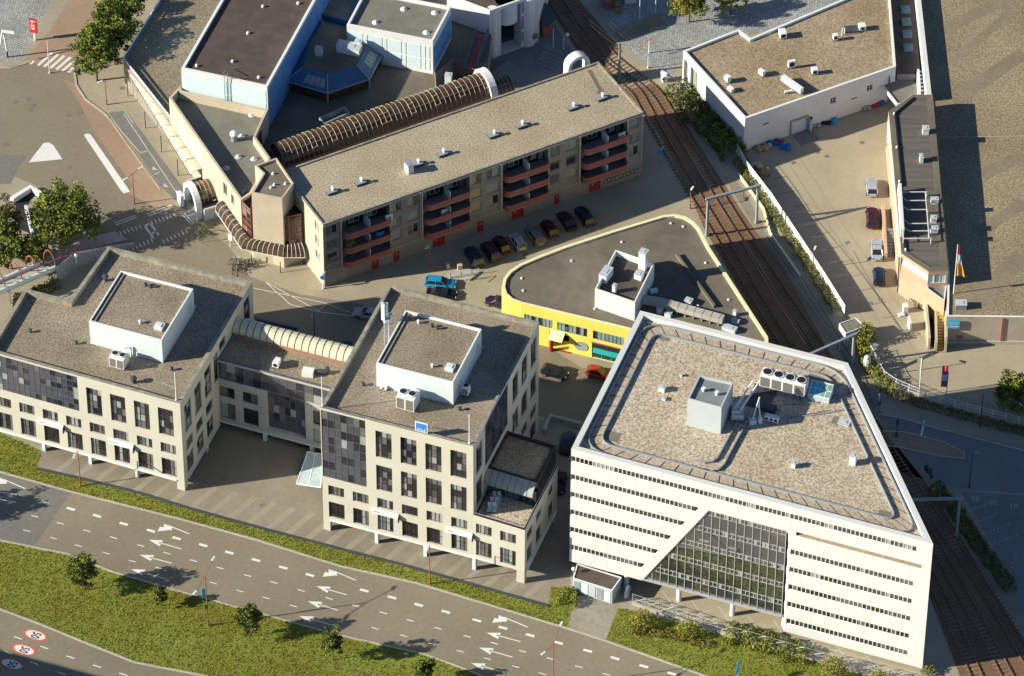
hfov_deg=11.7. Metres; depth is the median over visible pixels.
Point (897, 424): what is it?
crossing signal
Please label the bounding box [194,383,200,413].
window
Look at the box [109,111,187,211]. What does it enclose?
cycle path
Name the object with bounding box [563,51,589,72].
arcade gate
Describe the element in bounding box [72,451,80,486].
street lamp
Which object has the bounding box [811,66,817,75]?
air conditioner
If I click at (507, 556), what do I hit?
window
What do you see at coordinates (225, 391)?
window
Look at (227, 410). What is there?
window
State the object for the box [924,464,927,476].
crossing signal
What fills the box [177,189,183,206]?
information pillar
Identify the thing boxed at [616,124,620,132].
loggia window
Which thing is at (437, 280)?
parked car
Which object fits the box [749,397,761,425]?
jib frame
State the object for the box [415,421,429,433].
rooftop sign
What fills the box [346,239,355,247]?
potted plant
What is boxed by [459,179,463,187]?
loggia window
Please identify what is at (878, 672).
shrub
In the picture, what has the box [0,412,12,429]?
window
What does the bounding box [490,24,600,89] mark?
mall forecourt
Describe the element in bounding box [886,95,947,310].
brick office
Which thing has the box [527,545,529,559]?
window
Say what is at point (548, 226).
parked car
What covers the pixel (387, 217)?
laundry
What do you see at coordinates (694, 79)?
window
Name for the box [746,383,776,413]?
equipment plinth
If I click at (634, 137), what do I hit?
window
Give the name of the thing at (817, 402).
roof pipes
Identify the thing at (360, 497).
window
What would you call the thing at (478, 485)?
window
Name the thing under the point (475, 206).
window
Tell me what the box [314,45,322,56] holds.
roof unit
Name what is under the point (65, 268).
ramp wall
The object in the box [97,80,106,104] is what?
street lamp
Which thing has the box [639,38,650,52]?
crossing signal
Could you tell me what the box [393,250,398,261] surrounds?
door
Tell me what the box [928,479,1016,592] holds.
hedge
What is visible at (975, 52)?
flat roof hall
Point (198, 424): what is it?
window
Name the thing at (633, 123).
window
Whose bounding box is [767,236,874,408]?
cable duct
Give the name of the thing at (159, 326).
roof hatch
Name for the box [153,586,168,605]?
tree
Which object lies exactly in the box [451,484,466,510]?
window
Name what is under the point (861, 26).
air conditioner
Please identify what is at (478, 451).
window
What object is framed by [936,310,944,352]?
outdoor stair
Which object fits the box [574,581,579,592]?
door
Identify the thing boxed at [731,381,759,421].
facade cradle
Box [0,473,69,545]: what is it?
resurfaced road
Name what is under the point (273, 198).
stair tower
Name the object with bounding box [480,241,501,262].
parked car
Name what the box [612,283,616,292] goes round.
roof unit
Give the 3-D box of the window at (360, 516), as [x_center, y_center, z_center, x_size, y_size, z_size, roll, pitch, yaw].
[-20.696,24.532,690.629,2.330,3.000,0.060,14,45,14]
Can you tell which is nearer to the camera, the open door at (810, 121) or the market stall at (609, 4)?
the open door at (810, 121)
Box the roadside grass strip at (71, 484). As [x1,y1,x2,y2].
[0,433,575,626]
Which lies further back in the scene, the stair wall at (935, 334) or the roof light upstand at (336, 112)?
the roof light upstand at (336, 112)
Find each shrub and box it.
[628,608,654,630]
[676,618,700,640]
[817,655,847,675]
[856,321,877,342]
[869,668,886,675]
[920,663,936,675]
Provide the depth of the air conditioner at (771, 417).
676.04 m
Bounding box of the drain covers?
[3,86,882,506]
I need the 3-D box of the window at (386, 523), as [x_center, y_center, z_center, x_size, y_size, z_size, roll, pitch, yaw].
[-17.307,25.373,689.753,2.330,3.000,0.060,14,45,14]
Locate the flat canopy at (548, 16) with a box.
[540,2,558,27]
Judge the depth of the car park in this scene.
695.74 m
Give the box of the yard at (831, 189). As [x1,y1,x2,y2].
[743,103,1023,407]
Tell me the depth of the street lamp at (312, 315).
719.57 m
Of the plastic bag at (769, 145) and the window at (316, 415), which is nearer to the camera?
the window at (316, 415)
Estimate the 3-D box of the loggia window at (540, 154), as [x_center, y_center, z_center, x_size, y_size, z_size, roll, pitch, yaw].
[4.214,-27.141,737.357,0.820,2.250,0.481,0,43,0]
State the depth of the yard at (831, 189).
739.61 m
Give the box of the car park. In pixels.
[960,491,1023,604]
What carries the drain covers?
on the street at (45, 119)
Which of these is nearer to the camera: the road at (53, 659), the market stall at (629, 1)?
the road at (53, 659)
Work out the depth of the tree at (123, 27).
762.61 m
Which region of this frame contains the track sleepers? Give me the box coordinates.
[548,0,1023,675]
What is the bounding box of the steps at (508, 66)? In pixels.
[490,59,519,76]
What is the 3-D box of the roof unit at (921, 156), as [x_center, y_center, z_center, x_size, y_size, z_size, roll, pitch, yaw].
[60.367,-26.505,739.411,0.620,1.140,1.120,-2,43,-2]
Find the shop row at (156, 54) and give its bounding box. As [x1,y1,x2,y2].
[123,0,219,138]
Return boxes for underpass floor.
[14,192,33,233]
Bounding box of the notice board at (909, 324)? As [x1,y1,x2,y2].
[907,316,911,331]
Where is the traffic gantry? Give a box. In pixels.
[0,29,13,57]
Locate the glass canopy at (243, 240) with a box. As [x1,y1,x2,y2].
[214,200,304,272]
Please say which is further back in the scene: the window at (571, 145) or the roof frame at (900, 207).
the window at (571, 145)
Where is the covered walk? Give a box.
[127,72,200,175]
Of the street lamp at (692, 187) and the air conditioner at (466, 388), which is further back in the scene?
the street lamp at (692, 187)
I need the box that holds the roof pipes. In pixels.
[784,397,852,416]
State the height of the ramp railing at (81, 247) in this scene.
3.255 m
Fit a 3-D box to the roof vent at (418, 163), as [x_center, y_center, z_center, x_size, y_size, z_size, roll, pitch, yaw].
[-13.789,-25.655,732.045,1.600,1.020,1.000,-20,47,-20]
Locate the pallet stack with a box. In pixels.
[760,167,770,176]
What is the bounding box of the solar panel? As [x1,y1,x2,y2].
[842,25,858,35]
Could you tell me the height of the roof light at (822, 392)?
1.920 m
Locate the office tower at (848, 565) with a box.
[569,311,932,667]
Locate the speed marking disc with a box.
[2,630,44,668]
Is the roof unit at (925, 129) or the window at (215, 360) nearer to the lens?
the window at (215, 360)
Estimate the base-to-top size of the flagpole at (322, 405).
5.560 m
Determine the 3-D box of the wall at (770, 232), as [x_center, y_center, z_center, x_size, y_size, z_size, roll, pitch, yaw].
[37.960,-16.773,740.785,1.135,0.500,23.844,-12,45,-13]
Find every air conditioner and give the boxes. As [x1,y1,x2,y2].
[109,348,128,369]
[272,359,279,369]
[380,384,387,390]
[396,386,419,411]
[462,383,470,398]
[724,74,730,83]
[727,85,733,92]
[758,68,765,77]
[759,367,808,398]
[764,413,778,423]
[778,28,786,39]
[781,74,803,93]
[788,59,795,68]
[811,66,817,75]
[833,33,837,41]
[858,22,865,30]
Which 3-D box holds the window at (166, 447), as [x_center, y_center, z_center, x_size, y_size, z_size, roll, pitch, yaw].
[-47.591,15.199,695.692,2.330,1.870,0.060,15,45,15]
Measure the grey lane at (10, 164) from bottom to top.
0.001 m
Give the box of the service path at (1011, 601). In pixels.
[724,176,1023,631]
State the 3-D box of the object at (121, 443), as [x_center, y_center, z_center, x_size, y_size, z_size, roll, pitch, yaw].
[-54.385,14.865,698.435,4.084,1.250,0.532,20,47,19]
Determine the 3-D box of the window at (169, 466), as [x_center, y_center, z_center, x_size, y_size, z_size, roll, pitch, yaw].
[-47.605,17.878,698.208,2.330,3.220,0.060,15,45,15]
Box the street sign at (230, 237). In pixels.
[228,233,231,245]
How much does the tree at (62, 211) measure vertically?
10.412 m
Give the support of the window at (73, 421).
in the office building at (86, 395)
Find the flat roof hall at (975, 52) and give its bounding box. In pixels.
[921,0,1023,344]
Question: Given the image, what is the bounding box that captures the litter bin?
[898,303,907,316]
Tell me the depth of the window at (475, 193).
734.42 m
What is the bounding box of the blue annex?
[322,0,358,25]
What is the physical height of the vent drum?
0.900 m
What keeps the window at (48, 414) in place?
in the office building at (86, 395)
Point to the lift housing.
(709, 406)
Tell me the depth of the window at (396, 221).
729.77 m
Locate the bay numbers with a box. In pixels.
[971,496,1017,507]
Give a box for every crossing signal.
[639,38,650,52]
[877,387,880,404]
[895,420,898,436]
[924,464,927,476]
[928,468,932,482]
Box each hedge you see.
[12,275,63,300]
[251,430,317,451]
[555,585,579,608]
[627,624,711,647]
[664,76,747,161]
[722,620,814,665]
[855,322,898,394]
[891,389,1023,435]
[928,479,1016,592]
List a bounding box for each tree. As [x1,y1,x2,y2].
[0,193,23,246]
[0,229,33,269]
[18,233,52,262]
[23,177,102,246]
[66,18,122,80]
[66,551,98,590]
[84,0,143,57]
[101,0,147,17]
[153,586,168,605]
[190,221,211,241]
[234,602,263,637]
[318,623,343,659]
[414,657,436,675]
[667,0,709,22]
[714,0,748,13]
[993,369,1023,415]
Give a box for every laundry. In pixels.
[376,231,383,238]
[385,213,392,220]
[441,208,447,215]
[618,131,625,138]
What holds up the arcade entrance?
on the ground at (300, 278)
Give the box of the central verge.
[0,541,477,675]
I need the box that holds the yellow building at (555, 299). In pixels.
[502,214,767,362]
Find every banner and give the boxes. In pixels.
[917,358,922,395]
[941,366,948,402]
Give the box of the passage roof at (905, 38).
[891,0,920,79]
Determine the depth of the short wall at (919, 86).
757.55 m
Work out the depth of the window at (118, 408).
694.32 m
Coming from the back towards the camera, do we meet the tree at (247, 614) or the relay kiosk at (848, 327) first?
the relay kiosk at (848, 327)
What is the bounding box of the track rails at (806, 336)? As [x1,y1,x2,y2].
[550,0,1023,675]
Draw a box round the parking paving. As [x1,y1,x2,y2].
[38,422,572,603]
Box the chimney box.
[404,159,413,174]
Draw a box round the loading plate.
[793,130,819,145]
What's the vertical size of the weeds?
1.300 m
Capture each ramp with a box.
[43,231,127,266]
[929,317,933,345]
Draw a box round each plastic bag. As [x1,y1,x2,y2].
[749,161,762,169]
[754,144,768,151]
[763,143,771,147]
[767,140,779,144]
[779,143,791,150]
[813,123,820,127]
[820,121,830,124]
[828,117,837,124]
[862,105,871,110]
[870,102,879,106]
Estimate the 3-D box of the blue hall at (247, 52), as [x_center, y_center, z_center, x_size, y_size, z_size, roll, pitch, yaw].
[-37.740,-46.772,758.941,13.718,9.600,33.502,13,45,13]
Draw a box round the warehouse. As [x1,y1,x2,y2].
[682,0,895,150]
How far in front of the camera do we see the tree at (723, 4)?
774.17 m
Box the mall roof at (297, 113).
[264,0,490,167]
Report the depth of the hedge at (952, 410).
711.35 m
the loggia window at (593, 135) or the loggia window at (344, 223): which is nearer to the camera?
the loggia window at (344, 223)
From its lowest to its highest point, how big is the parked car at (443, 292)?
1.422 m
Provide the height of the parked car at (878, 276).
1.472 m
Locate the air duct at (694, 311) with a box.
[642,295,724,325]
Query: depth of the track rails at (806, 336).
729.14 m
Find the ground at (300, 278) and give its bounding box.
[0,0,1023,675]
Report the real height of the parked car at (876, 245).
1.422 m
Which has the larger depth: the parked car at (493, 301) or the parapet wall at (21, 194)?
the parapet wall at (21, 194)
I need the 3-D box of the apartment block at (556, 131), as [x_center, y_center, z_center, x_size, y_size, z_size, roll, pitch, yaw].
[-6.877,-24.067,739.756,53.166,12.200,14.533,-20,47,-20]
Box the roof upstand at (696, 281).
[675,253,715,307]
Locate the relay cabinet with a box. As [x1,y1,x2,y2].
[863,355,870,369]
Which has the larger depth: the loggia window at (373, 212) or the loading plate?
the loading plate
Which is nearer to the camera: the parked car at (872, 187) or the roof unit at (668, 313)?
the roof unit at (668, 313)
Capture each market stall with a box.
[595,0,604,5]
[604,0,616,8]
[623,0,635,3]
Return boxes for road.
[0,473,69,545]
[0,610,197,675]
[35,493,700,675]
[867,386,1023,492]
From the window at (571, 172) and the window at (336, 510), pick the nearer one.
the window at (336, 510)
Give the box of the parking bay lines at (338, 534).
[56,453,551,597]
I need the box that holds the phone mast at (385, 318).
[381,302,393,343]
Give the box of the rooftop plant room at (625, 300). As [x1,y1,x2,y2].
[595,250,653,320]
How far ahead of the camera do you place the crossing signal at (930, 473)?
700.73 m
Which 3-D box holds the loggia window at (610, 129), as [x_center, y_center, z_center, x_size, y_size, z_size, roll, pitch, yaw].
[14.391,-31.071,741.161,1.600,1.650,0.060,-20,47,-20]
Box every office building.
[0,246,253,490]
[320,284,557,582]
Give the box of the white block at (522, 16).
[447,0,548,58]
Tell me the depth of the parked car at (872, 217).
740.33 m
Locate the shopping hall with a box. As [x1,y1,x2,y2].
[169,86,269,237]
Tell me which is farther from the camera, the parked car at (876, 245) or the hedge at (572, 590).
the parked car at (876, 245)
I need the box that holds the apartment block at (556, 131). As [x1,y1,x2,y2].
[285,61,643,286]
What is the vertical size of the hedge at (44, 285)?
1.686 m
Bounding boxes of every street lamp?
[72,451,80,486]
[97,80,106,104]
[123,166,142,203]
[192,556,214,625]
[310,312,314,335]
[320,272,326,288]
[425,245,430,267]
[426,545,430,584]
[541,621,562,675]
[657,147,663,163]
[689,186,693,208]
[873,343,880,375]
[968,451,979,487]
[979,388,986,426]
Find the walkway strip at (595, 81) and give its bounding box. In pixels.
[588,70,603,93]
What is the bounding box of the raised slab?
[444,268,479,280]
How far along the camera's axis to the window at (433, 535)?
688.07 m
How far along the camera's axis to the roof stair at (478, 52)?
760.81 m
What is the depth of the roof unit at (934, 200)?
732.51 m
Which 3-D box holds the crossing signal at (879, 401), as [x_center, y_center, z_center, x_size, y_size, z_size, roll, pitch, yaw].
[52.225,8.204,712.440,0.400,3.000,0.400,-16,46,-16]
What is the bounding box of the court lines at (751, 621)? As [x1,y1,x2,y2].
[635,584,879,674]
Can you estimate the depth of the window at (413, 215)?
730.84 m
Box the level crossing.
[602,51,664,88]
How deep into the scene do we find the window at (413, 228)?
732.45 m
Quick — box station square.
[601,0,838,79]
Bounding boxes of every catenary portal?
[704,184,761,236]
[810,332,857,364]
[912,496,963,536]
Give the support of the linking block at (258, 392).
on the parking paving
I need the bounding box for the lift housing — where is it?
[687,375,732,433]
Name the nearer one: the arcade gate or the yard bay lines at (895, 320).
the yard bay lines at (895, 320)
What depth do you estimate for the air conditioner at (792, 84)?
753.70 m
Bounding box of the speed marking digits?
[7,631,41,667]
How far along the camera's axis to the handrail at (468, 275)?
731.57 m
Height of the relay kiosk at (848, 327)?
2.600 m
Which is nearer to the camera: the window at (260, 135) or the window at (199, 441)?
the window at (199, 441)
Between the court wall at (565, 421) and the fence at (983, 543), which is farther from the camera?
the court wall at (565, 421)
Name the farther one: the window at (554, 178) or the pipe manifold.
the window at (554, 178)
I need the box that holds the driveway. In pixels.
[567,594,617,639]
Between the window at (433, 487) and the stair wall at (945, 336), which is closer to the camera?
the window at (433, 487)
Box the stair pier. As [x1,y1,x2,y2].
[446,262,462,269]
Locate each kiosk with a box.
[540,19,552,36]
[838,317,864,345]
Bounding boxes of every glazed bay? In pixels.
[241,189,252,237]
[284,204,302,244]
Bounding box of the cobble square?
[0,0,49,60]
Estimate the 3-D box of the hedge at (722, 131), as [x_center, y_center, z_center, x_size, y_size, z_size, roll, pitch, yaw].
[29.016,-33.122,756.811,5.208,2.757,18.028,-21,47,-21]
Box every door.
[372,259,378,268]
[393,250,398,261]
[433,236,444,247]
[477,221,482,231]
[512,207,523,219]
[554,194,558,204]
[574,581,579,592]
[582,583,587,595]
[589,180,599,191]
[589,585,594,597]
[597,588,602,599]
[604,590,610,602]
[790,115,808,135]
[808,118,811,131]
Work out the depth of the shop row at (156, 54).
762.75 m
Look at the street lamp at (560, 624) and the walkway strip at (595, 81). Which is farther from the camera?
the walkway strip at (595, 81)
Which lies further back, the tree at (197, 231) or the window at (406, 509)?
the tree at (197, 231)
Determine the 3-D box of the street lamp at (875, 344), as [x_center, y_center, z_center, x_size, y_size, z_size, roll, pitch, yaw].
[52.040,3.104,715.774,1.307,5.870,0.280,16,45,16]
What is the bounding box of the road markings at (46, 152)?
[0,52,925,675]
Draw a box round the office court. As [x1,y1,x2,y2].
[571,562,937,675]
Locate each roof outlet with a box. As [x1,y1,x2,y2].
[102,273,108,281]
[130,375,136,383]
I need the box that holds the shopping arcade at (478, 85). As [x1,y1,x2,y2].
[267,67,497,168]
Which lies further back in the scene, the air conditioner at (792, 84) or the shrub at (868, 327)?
the air conditioner at (792, 84)
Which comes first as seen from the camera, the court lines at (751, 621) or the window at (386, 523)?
the court lines at (751, 621)
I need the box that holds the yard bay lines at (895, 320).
[772,162,906,336]
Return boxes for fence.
[632,593,908,675]
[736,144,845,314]
[870,345,1022,424]
[957,496,1009,587]
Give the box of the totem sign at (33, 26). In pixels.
[29,18,37,40]
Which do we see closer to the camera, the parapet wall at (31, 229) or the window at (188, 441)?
the window at (188, 441)
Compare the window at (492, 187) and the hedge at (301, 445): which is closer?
the hedge at (301, 445)
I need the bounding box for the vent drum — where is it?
[649,287,657,294]
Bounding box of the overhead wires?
[591,21,837,343]
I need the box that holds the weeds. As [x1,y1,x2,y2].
[732,155,845,312]
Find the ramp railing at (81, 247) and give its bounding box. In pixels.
[59,241,104,256]
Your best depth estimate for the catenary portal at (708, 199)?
736.33 m
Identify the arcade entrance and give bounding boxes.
[183,176,218,220]
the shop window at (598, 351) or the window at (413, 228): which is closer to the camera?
the shop window at (598, 351)
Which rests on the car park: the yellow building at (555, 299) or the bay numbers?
the bay numbers
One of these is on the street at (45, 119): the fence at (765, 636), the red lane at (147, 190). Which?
the red lane at (147, 190)
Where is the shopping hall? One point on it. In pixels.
(203, 126)
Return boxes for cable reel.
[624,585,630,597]
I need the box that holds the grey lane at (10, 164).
[0,154,26,183]
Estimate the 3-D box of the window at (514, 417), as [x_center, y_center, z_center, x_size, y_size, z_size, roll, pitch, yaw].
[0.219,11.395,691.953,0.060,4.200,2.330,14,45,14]
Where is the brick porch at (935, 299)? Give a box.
[925,286,946,319]
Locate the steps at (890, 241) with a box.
[887,228,893,256]
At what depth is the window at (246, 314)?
707.84 m
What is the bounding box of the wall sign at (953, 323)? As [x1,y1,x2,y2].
[948,320,959,327]
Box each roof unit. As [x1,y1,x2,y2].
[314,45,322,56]
[336,39,362,56]
[354,38,362,44]
[444,72,452,82]
[598,265,613,283]
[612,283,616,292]
[634,269,643,280]
[638,247,648,270]
[656,305,663,314]
[657,384,666,392]
[664,310,672,317]
[684,297,692,304]
[722,322,737,333]
[731,317,739,324]
[733,308,737,316]
[790,460,796,468]
[837,417,851,426]
[849,452,857,465]
[919,153,923,162]
[922,125,929,134]
[930,196,938,203]
[930,215,936,223]
[930,225,938,233]
[955,299,966,309]
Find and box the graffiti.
[603,168,638,183]
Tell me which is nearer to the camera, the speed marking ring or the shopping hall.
the speed marking ring
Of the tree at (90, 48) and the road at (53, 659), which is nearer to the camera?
the road at (53, 659)
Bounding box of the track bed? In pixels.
[548,0,1023,675]
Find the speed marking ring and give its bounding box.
[0,629,47,669]
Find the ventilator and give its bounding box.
[302,366,329,377]
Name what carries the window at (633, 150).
in the apartment block at (556, 131)
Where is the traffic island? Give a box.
[881,432,963,457]
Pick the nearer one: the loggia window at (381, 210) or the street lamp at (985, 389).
the street lamp at (985, 389)
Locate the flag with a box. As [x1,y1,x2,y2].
[953,244,964,293]
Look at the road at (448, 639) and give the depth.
685.38 m
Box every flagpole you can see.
[321,377,323,406]
[468,415,470,443]
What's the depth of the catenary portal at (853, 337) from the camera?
715.11 m
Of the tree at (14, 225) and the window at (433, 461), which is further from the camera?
the tree at (14, 225)
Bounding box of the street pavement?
[327,114,702,297]
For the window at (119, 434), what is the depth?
697.72 m
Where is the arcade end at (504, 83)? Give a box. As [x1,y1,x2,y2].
[493,73,514,95]
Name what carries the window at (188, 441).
in the office building at (86, 395)
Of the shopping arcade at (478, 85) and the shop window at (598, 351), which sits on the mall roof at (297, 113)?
the shopping arcade at (478, 85)
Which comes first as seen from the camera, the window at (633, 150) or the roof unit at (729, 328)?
the roof unit at (729, 328)
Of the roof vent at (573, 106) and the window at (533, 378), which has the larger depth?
the roof vent at (573, 106)
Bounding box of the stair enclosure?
[254,317,299,331]
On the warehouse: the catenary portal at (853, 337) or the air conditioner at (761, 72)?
the air conditioner at (761, 72)
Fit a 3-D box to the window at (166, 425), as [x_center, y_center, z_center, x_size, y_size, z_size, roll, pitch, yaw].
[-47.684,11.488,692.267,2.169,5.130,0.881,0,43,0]
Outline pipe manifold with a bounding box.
[124,346,131,355]
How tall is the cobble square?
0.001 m
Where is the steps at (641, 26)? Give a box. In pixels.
[615,14,664,40]
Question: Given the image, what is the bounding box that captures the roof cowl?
[230,130,237,141]
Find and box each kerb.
[0,61,159,189]
[0,471,706,675]
[0,539,482,675]
[0,608,206,675]
[37,467,548,606]
[880,413,1023,458]
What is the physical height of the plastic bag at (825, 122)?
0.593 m
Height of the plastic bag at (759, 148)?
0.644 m
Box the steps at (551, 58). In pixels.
[534,45,568,71]
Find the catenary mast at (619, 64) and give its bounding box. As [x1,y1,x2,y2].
[609,42,620,76]
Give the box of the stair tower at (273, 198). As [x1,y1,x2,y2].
[252,158,293,263]
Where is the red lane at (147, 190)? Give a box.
[65,80,181,213]
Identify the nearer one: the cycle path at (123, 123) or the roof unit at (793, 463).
the roof unit at (793, 463)
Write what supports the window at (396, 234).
in the apartment block at (556, 131)
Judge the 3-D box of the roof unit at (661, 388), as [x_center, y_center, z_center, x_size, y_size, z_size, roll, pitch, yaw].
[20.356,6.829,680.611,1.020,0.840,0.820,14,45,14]
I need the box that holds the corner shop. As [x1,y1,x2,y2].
[251,236,303,267]
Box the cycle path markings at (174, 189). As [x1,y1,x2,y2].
[110,109,1017,572]
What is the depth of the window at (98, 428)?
698.57 m
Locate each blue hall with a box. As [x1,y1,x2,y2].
[181,0,329,127]
[347,0,450,73]
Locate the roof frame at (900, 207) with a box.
[897,183,931,243]
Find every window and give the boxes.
[0,397,10,407]
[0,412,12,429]
[20,403,34,414]
[21,418,36,436]
[43,409,57,420]
[45,425,59,442]
[67,416,81,427]
[68,431,82,449]
[87,387,102,415]
[90,422,104,433]
[91,438,106,456]
[110,394,125,422]
[114,429,128,440]
[115,445,129,462]
[134,400,149,429]
[137,435,151,446]
[138,451,153,469]
[158,407,173,435]
[161,442,175,453]
[162,457,177,476]
[184,400,190,430]
[186,434,190,448]
[187,450,192,469]
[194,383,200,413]
[196,417,200,431]
[197,432,202,452]
[204,366,209,396]
[206,400,210,413]
[207,415,211,436]
[213,354,216,379]
[220,386,234,397]
[221,402,235,419]
[224,183,226,195]
[243,392,257,403]
[244,297,248,318]
[244,408,258,425]
[258,130,261,143]
[313,410,320,424]
[314,428,320,442]
[326,224,336,235]
[326,238,336,249]
[327,251,337,262]
[329,485,343,496]
[329,501,344,518]
[342,220,346,228]
[348,216,358,223]
[353,491,368,503]
[354,508,368,525]
[367,209,376,216]
[376,431,391,458]
[377,465,391,491]
[378,207,383,215]
[378,498,392,509]
[378,515,393,531]
[391,201,400,212]
[391,216,400,226]
[391,229,400,239]
[401,437,416,465]
[401,471,416,498]
[402,504,417,515]
[403,521,417,537]
[407,195,417,206]
[408,210,417,220]
[408,223,417,233]
[423,192,426,200]
[426,443,441,471]
[426,478,441,504]
[427,511,441,522]
[427,527,442,544]
[429,187,439,194]
[447,181,456,188]
[451,450,466,478]
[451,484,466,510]
[452,517,466,528]
[452,534,466,550]
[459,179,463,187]
[471,173,480,184]
[471,188,480,198]
[471,200,480,211]
[476,442,480,471]
[476,476,480,504]
[477,524,491,535]
[477,540,491,557]
[487,167,497,178]
[487,182,497,192]
[487,194,497,205]
[501,531,515,543]
[501,547,515,565]
[503,164,506,171]
[508,159,518,166]
[512,408,516,431]
[513,373,516,399]
[521,391,525,416]
[522,355,525,382]
[524,314,552,327]
[526,154,535,160]
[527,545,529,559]
[530,373,534,398]
[530,423,533,437]
[531,338,534,365]
[536,525,539,541]
[538,151,542,159]
[548,501,551,518]
[550,145,559,156]
[550,160,558,170]
[550,173,558,183]
[557,322,586,336]
[566,140,575,150]
[566,154,575,165]
[566,167,575,177]
[570,509,667,538]
[570,527,655,552]
[570,544,641,566]
[571,456,915,550]
[571,474,695,510]
[571,492,681,524]
[574,341,587,350]
[581,136,584,144]
[587,132,596,139]
[592,343,619,361]
[593,331,623,344]
[604,126,613,132]
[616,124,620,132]
[628,132,637,143]
[628,145,637,156]
[629,118,638,128]
[686,61,687,81]
[692,69,697,92]
[786,618,906,654]
[787,602,908,637]
[788,584,909,620]
[789,567,911,602]
[790,549,912,585]
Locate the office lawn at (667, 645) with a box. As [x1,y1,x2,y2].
[606,608,864,675]
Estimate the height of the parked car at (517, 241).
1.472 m
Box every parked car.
[340,339,354,345]
[352,306,375,318]
[424,275,456,289]
[426,286,456,299]
[464,246,484,267]
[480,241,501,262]
[484,294,501,309]
[492,235,510,254]
[508,232,527,251]
[525,224,545,246]
[540,219,558,238]
[540,362,568,380]
[557,210,577,231]
[557,471,567,494]
[558,431,574,454]
[574,205,594,227]
[585,364,609,380]
[865,178,878,196]
[865,207,878,228]
[870,239,883,260]
[872,267,885,286]
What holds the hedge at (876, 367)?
on the ground at (300, 278)
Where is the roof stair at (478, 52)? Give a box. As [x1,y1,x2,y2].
[464,28,488,69]
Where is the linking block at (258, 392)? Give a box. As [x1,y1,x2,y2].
[217,316,353,451]
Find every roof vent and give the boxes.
[325,186,337,195]
[354,177,366,186]
[412,158,423,168]
[436,148,448,157]
[487,129,499,139]
[515,120,527,129]
[566,102,578,111]
[595,92,607,101]
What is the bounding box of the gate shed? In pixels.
[573,563,621,603]
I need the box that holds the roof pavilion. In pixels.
[289,20,382,103]
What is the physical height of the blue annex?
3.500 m
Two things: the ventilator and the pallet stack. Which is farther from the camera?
the pallet stack
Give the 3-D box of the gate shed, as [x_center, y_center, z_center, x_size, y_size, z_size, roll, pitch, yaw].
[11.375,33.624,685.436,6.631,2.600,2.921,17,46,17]
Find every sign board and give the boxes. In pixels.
[38,418,64,433]
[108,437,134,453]
[372,507,399,522]
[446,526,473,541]
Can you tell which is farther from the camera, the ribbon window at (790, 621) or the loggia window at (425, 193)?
the loggia window at (425, 193)
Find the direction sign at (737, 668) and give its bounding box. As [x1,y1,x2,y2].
[735,660,739,675]
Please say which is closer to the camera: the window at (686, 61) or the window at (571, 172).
the window at (571, 172)
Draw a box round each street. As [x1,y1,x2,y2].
[0,62,609,429]
[26,0,101,73]
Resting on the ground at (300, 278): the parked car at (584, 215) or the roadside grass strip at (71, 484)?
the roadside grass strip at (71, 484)
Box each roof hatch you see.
[153,321,164,331]
[444,362,455,372]
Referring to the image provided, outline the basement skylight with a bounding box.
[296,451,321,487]
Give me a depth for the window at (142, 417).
693.30 m
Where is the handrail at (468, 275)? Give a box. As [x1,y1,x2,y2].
[450,268,482,279]
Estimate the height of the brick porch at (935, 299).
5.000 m
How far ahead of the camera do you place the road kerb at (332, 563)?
689.16 m
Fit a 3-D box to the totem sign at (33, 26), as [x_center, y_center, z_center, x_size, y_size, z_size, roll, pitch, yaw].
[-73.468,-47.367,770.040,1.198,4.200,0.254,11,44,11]
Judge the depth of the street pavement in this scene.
743.49 m
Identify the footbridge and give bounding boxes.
[0,247,98,294]
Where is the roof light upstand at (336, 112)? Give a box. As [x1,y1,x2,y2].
[319,106,349,124]
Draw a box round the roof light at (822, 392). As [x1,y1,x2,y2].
[808,379,833,403]
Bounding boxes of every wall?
[10,185,40,203]
[24,205,33,235]
[56,242,133,283]
[542,414,581,434]
[632,601,876,675]
[738,173,800,276]
[881,204,887,259]
[915,0,931,94]
[916,69,923,94]
[924,302,930,348]
[934,311,937,352]
[944,292,947,352]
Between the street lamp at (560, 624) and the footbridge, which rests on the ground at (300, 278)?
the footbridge
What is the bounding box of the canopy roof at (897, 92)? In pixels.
[881,74,923,105]

